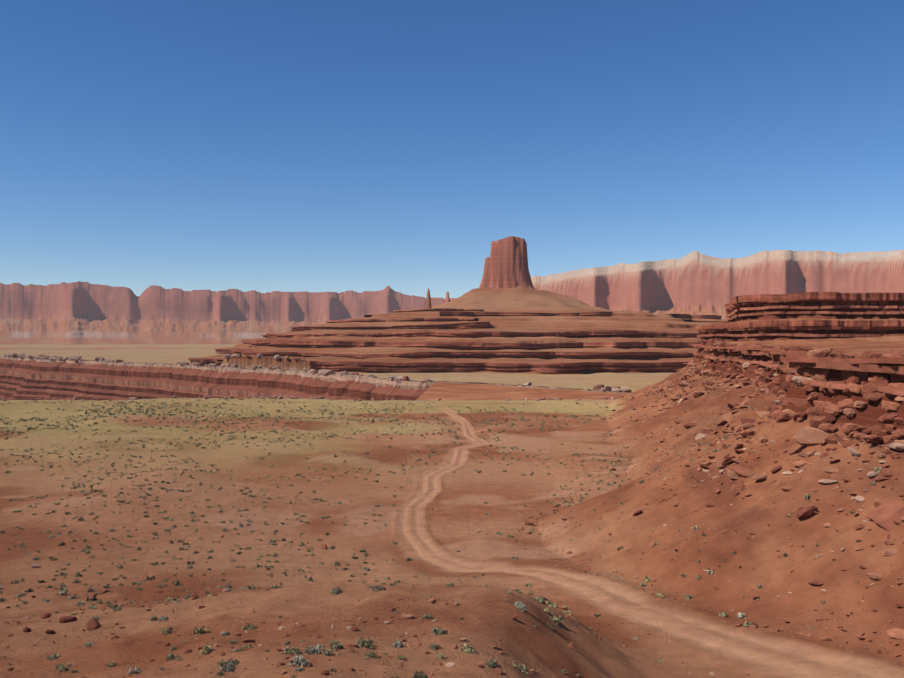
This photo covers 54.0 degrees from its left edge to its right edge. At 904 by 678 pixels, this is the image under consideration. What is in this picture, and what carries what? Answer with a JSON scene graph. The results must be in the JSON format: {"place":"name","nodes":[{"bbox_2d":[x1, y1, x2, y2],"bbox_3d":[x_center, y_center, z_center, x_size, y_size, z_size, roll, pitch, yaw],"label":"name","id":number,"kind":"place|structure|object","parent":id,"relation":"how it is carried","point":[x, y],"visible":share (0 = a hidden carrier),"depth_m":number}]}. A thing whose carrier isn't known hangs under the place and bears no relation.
{"place":"outdoors","nodes":[
{"label":"outdoors","id":0,"kind":"place"},
{"bbox_2d":[0,236,903,677],"bbox_3d":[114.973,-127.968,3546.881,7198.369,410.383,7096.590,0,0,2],"label":"desert terrain","id":1,"kind":"structure","parent":0,"point":[148,326],"depth_m":98.76},
{"bbox_2d":[8,582,580,677],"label":"shrubs","id":2,"kind":"object","parent":1,"relation":"on","point":[361,642],"visible":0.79,"depth_m":32.31},
{"bbox_2d":[2,588,610,677],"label":"pebbles","id":3,"kind":"object","parent":1,"relation":"on","point":[307,645],"visible":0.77,"depth_m":35.35},
{"bbox_2d":[0,395,614,401],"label":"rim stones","id":4,"kind":"object","parent":1,"relation":"on","point":[274,397],"visible":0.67,"depth_m":305.72},
{"bbox_2d":[0,356,631,400],"bbox_3d":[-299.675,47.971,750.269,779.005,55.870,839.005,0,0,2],"label":"rock ledge","id":5,"kind":"object","parent":1,"relation":"on","point":[43,379],"visible":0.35,"depth_m":714.53},
{"bbox_2d":[5,353,631,391],"bbox_3d":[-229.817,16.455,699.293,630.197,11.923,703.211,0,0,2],"label":"boulders","id":6,"kind":"object","parent":1,"relation":"on","point":[601,387],"visible":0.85,"depth_m":604.22},
{"bbox_2d":[0,372,755,490],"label":"shrubs","id":7,"kind":"object","parent":1,"relation":"on","point":[220,434],"visible":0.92,"depth_m":203.49},
{"bbox_2d":[0,435,896,661],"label":"shrubs","id":8,"kind":"object","parent":1,"relation":"on","point":[252,587],"visible":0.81,"depth_m":83.87},
{"bbox_2d":[0,445,903,677],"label":"foreground stones","id":9,"kind":"object","parent":1,"relation":"on","point":[92,624],"visible":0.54,"depth_m":41.69},
{"bbox_2d":[188,308,721,372],"bbox_3d":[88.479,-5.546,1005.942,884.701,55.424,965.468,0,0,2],"label":"cliff rock","id":10,"kind":"object","parent":1,"relation":"on","point":[575,366],"visible":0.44,"depth_m":610.67},
{"bbox_2d":[502,321,903,674],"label":"talus stones","id":11,"kind":"object","parent":1,"relation":"on","point":[887,516],"visible":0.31,"depth_m":80.59},
{"bbox_2d":[509,364,902,676],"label":"stone debris","id":12,"kind":"object","parent":1,"relation":"on","point":[652,544],"visible":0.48,"depth_m":79.52},
{"bbox_2d":[691,320,903,444],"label":"cliff boulders","id":13,"kind":"object","parent":1,"relation":"on","point":[867,392],"visible":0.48,"depth_m":83.56},
{"bbox_2d":[691,344,903,407],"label":"ledge rock","id":14,"kind":"object","parent":1,"relation":"on","point":[863,367],"visible":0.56,"depth_m":89.72},
{"bbox_2d":[694,320,903,341],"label":"ledge rock","id":15,"kind":"object","parent":1,"relation":"on","point":[868,327],"visible":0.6,"depth_m":228.90},
{"bbox_2d":[725,292,903,321],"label":"rock ledge","id":16,"kind":"object","parent":1,"relation":"on","point":[848,300],"visible":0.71,"depth_m":241.56},
{"bbox_2d":[0,0,903,298],"label":"sky","id":17,"kind":"structure","parent":0,"point":[262,146]}
]}

